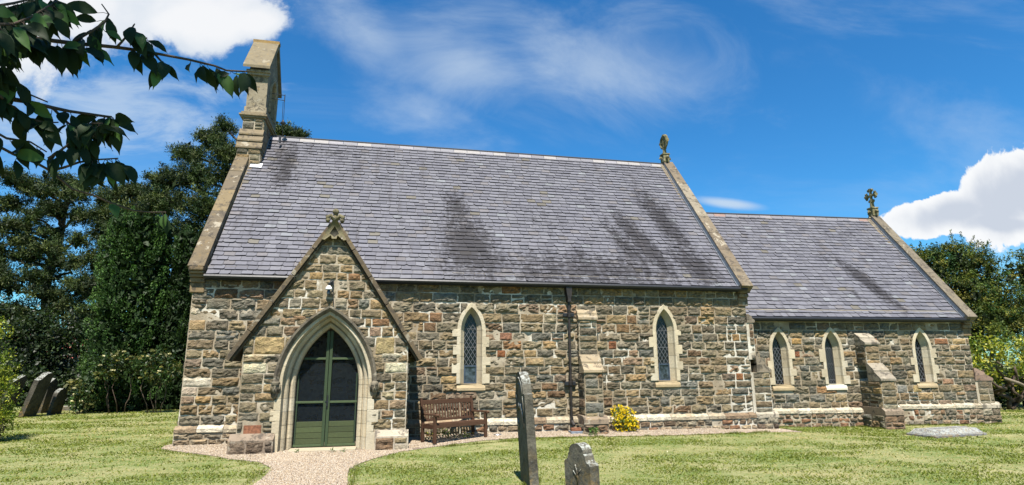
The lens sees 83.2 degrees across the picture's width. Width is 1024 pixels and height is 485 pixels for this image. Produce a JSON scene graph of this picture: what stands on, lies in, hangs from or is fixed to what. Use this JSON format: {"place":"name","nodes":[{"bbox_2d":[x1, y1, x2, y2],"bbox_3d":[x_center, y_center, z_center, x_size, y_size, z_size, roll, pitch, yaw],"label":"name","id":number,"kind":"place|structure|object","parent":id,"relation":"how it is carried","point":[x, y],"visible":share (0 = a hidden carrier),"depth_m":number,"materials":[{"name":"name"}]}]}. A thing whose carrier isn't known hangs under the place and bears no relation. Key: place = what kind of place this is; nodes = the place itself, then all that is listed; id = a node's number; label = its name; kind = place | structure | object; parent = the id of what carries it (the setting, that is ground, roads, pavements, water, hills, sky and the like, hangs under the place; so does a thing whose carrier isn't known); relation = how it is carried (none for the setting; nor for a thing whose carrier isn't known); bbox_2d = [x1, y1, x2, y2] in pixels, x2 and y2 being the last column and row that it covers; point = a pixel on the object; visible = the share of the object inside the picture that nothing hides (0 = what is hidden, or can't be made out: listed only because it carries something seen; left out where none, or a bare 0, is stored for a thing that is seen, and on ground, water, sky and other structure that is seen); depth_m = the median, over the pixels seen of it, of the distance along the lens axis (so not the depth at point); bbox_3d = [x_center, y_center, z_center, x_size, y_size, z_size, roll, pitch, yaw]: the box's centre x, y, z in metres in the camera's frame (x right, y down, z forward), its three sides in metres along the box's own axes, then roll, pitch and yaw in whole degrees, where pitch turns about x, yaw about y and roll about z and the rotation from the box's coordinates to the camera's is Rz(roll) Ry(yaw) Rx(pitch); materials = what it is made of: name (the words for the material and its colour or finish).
{"place":"outdoors","nodes":[
{"label":"outdoors","id":0,"kind":"place"},
{"bbox_2d":[157,428,801,484],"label":"gravel path","id":1,"kind":"structure","parent":0,"point":[416,448],"depth_m":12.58,"materials":[{"name":"beige gravel"}]},
{"bbox_2d":[424,428,474,440],"bbox_3d":[-1.533,4.556,13.720,1.341,0.463,0.450,6,-14,-28],"label":"weed","id":2,"kind":"object","parent":1,"relation":"on","point":[447,434],"visible":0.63,"depth_m":13.68,"materials":[{"name":"green plant"}]},
{"bbox_2d":[420,396,489,443],"bbox_3d":[-1.348,4.157,13.621,1.525,0.972,0.733,10,-16,-40],"label":"bench","id":3,"kind":"object","parent":1,"relation":"on","point":[472,422],"visible":0.99,"depth_m":13.70,"materials":[{"name":"brown wood"}]},
{"bbox_2d":[568,427,582,433],"bbox_3d":[1.626,4.822,14.626,0.340,0.250,0.260,2,-12,-12],"label":"drain gully","id":4,"kind":"object","parent":1,"relation":"on","point":[575,430],"visible":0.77,"depth_m":14.53,"materials":[{"name":"red brick"}]},
{"bbox_2d":[588,427,599,434],"bbox_3d":[2.040,4.694,14.358,0.299,0.233,0.286,0,-12,0],"label":"weed","id":5,"kind":"object","parent":1,"relation":"on","point":[594,429],"visible":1,"depth_m":14.34,"materials":[{"name":"green plant"}]},
{"bbox_2d":[610,404,639,431],"bbox_3d":[2.958,4.589,15.082,0.789,0.755,0.538,2,-12,-12],"label":"flowering shrub","id":6,"kind":"object","parent":1,"relation":"on","point":[627,420],"visible":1,"depth_m":15.03,"materials":[{"name":"yellow plant"}]},
{"bbox_2d":[0,365,1023,484],"bbox_3d":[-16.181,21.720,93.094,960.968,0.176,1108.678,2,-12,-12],"label":"lawn","id":7,"kind":"structure","parent":0,"point":[617,477],"depth_m":10.86,"materials":[{"name":"green plant"}]},
{"bbox_2d":[0,316,24,438],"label":"shrub","id":8,"kind":"object","parent":7,"relation":"on","point":[11,414],"visible":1,"depth_m":14.29,"materials":[{"name":"green plant"}]},
{"bbox_2d":[1,375,26,414],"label":"gravestone","id":9,"kind":"object","parent":7,"relation":"on","point":[22,380],"visible":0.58,"depth_m":20.78,"materials":[{"name":"grey stone"}]},
{"bbox_2d":[17,371,52,417],"bbox_3d":[-17.539,5.735,21.195,0.184,1.965,0.744,16,-14,-5],"label":"gravestone","id":10,"kind":"object","parent":7,"relation":"on","point":[36,394],"visible":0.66,"depth_m":21.13,"materials":[{"name":"grey stone"}]},
{"bbox_2d":[38,378,57,412],"bbox_3d":[-18.446,6.225,22.889,0.154,1.686,0.624,9,-13,-8],"label":"gravestone","id":11,"kind":"object","parent":7,"relation":"on","point":[46,401],"visible":0.38,"depth_m":22.86,"materials":[{"name":"grey stone"}]},
{"bbox_2d":[0,161,98,330],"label":"pine tree","id":12,"kind":"object","parent":7,"relation":"on","point":[31,251],"visible":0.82,"depth_m":31.01,"materials":[{"name":"green plant"}]},
{"bbox_2d":[46,388,66,414],"bbox_3d":[-17.546,6.253,22.237,0.148,1.248,0.638,11,-13,-4],"label":"gravestone","id":13,"kind":"object","parent":7,"relation":"on","point":[58,399],"visible":0.84,"depth_m":22.16,"materials":[{"name":"grey stone"}]},
{"bbox_2d":[0,294,129,406],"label":"undergrowth","id":14,"kind":"object","parent":7,"relation":"on","point":[41,343],"visible":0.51,"depth_m":28.49,"materials":[{"name":"green plant"}]},
{"bbox_2d":[53,357,79,380],"bbox_3d":[-9.466,8.313,38.003,88.637,5.618,3.159,2,-12,-12],"label":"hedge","id":15,"kind":"object","parent":7,"relation":"on","point":[62,370],"visible":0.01,"depth_m":34.09,"materials":[{"name":"green plant"}]},
{"bbox_2d":[62,406,73,410],"bbox_3d":[-19.231,7.017,24.224,1.400,0.270,0.600,2,-12,-12],"label":"kerb tomb","id":16,"kind":"object","parent":7,"relation":"on","point":[66,408],"visible":0.01,"depth_m":24.07,"materials":[{"name":"grey stone"}]},
{"bbox_2d":[63,378,99,413],"bbox_3d":[-16.896,6.094,22.601,1.487,1.541,1.024,-6,-13,23],"label":"elder bush","id":17,"kind":"object","parent":7,"relation":"on","point":[78,390],"visible":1,"depth_m":22.50,"materials":[{"name":"green plant"}]},
{"bbox_2d":[50,177,171,328],"bbox_3d":[-21.417,2.314,30.956,5.271,12.536,3.094,2,-12,-12],"label":"pine tree","id":18,"kind":"object","parent":7,"relation":"on","point":[100,213],"visible":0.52,"depth_m":30.93,"materials":[{"name":"green plant"}]},
{"bbox_2d":[81,345,148,412],"bbox_3d":[-15.765,5.369,22.755,2.366,2.664,1.437,2,-12,-12],"label":"elder bush","id":19,"kind":"object","parent":7,"relation":"on","point":[104,366],"visible":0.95,"depth_m":22.71,"materials":[{"name":"green plant"}]},
{"bbox_2d":[70,206,174,411],"bbox_3d":[-16.698,2.849,25.279,3.494,9.094,3.564,2,-12,-12],"label":"cypress","id":20,"kind":"object","parent":7,"relation":"on","point":[136,257],"visible":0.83,"depth_m":24.46,"materials":[{"name":"green plant"}]},
{"bbox_2d":[0,0,257,234],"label":"cherry tree","id":21,"kind":"object","parent":7,"relation":"on","point":[20,38],"visible":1,"depth_m":1.96,"materials":[{"name":"green plant"}]},
{"bbox_2d":[122,346,182,412],"bbox_3d":[-14.190,5.401,22.785,2.263,2.593,1.298,2,-12,-12],"label":"elder bush","id":22,"kind":"object","parent":7,"relation":"on","point":[162,373],"visible":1,"depth_m":22.80,"materials":[{"name":"green plant"}]},
{"bbox_2d":[152,221,206,409],"bbox_3d":[-14.507,3.298,26.107,2.845,8.650,2.767,2,-12,-12],"label":"cypress","id":23,"kind":"object","parent":7,"relation":"on","point":[174,325],"visible":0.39,"depth_m":25.16,"materials":[{"name":"green plant"}]},
{"bbox_2d":[130,113,311,244],"bbox_3d":[-16.262,0.440,31.587,9.181,16.437,3.713,2,-12,-12],"label":"pine tree","id":24,"kind":"object","parent":7,"relation":"on","point":[166,182],"visible":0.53,"depth_m":31.59,"materials":[{"name":"green plant"}]},
{"bbox_2d":[515,371,538,484],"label":"gravestone","id":25,"kind":"object","parent":7,"relation":"on","point":[526,436],"visible":1,"depth_m":8.55,"materials":[{"name":"grey stone"}]},
{"bbox_2d":[564,442,599,484],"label":"gravestone","id":26,"kind":"object","parent":7,"relation":"on","point":[581,465],"visible":1,"depth_m":7.61,"materials":[{"name":"grey stone"}]},
{"bbox_2d":[172,39,1001,454],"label":"church","id":27,"kind":"structure","parent":7,"relation":"on","point":[358,295],"depth_m":16.17,"materials":[{"name":"stone"}]},
{"bbox_2d":[293,331,330,446],"bbox_3d":[-4.404,3.196,12.697,0.647,2.470,0.067,2,-12,-12],"label":"door","id":28,"kind":"structure","parent":27,"relation":"in","point":[312,381],"depth_m":12.67,"materials":[{"name":"green paint"}]},
{"bbox_2d":[324,331,357,445],"bbox_3d":[-3.773,3.217,12.812,0.683,2.470,0.100,2,-12,-12],"label":"door","id":29,"kind":"structure","parent":27,"relation":"in","point":[342,393],"depth_m":12.80,"materials":[{"name":"green paint"}]},
{"bbox_2d":[452,303,490,390],"bbox_3d":[-1.069,2.681,14.955,0.999,2.243,0.256,2,-12,-12],"label":"window","id":30,"kind":"structure","parent":27,"relation":"in","point":[470,349],"depth_m":14.92,"materials":[{"name":"stone"}]},
{"bbox_2d":[648,305,682,386],"bbox_3d":[4.226,2.861,16.065,0.985,2.257,0.256,2,-12,-12],"label":"window","id":31,"kind":"structure","parent":27,"relation":"in","point":[667,365],"depth_m":16.04,"materials":[{"name":"stone"}]},
{"bbox_2d":[767,327,796,390],"bbox_3d":[8.115,3.527,17.551,0.938,1.891,0.256,1,-12,-8],"label":"window","id":32,"kind":"structure","parent":27,"relation":"in","point":[779,352],"depth_m":17.53,"materials":[{"name":"stone"}]},
{"bbox_2d":[818,327,850,389],"bbox_3d":[9.850,3.562,17.806,0.947,1.911,0.257,1,-12,-8],"label":"window","id":33,"kind":"structure","parent":27,"relation":"in","point":[834,364],"depth_m":17.77,"materials":[{"name":"stone"}]},
{"bbox_2d":[910,327,939,387],"bbox_3d":[12.935,3.627,18.260,0.951,1.881,0.257,1,-12,-8],"label":"window","id":34,"kind":"structure","parent":27,"relation":"in","point":[924,378],"depth_m":18.22,"materials":[{"name":"stone"}]},
{"bbox_2d":[906,426,986,437],"bbox_3d":[11.492,5.050,15.265,1.958,0.307,0.798,4,-13,-20],"label":"ledger tomb","id":35,"kind":"object","parent":7,"relation":"on","point":[949,431],"visible":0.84,"depth_m":15.02,"materials":[{"name":"grey stone"}]},
{"bbox_2d":[908,229,1014,355],"bbox_3d":[21.523,3.744,29.346,8.070,9.210,4.001,2,-12,-12],"label":"yew tree","id":36,"kind":"object","parent":7,"relation":"on","point":[960,284],"visible":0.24,"depth_m":29.35,"materials":[{"name":"green plant"}]},
{"bbox_2d":[949,231,1023,397],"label":"yew tree","id":37,"kind":"object","parent":7,"relation":"on","point":[1011,316],"visible":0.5,"depth_m":30.00,"materials":[{"name":"green plant"}]},
{"bbox_2d":[968,327,1023,409],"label":"shrub","id":38,"kind":"object","parent":7,"relation":"on","point":[1012,381],"visible":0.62,"depth_m":23.44,"materials":[{"name":"green plant"}]},
{"bbox_2d":[978,355,1023,406],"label":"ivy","id":39,"kind":"object","parent":7,"relation":"on","point":[1002,400],"visible":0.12,"depth_m":24.65,"materials":[{"name":"green plant"}]},
{"bbox_2d":[998,248,1023,357],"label":"yew tree","id":40,"kind":"object","parent":7,"relation":"on","point":[1019,268],"visible":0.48,"depth_m":31.15,"materials":[{"name":"green plant"}]},
{"bbox_2d":[0,0,1023,363],"label":"sky","id":41,"kind":"structure","parent":0,"point":[775,107],"materials":[{"name":"blue"}]}
]}

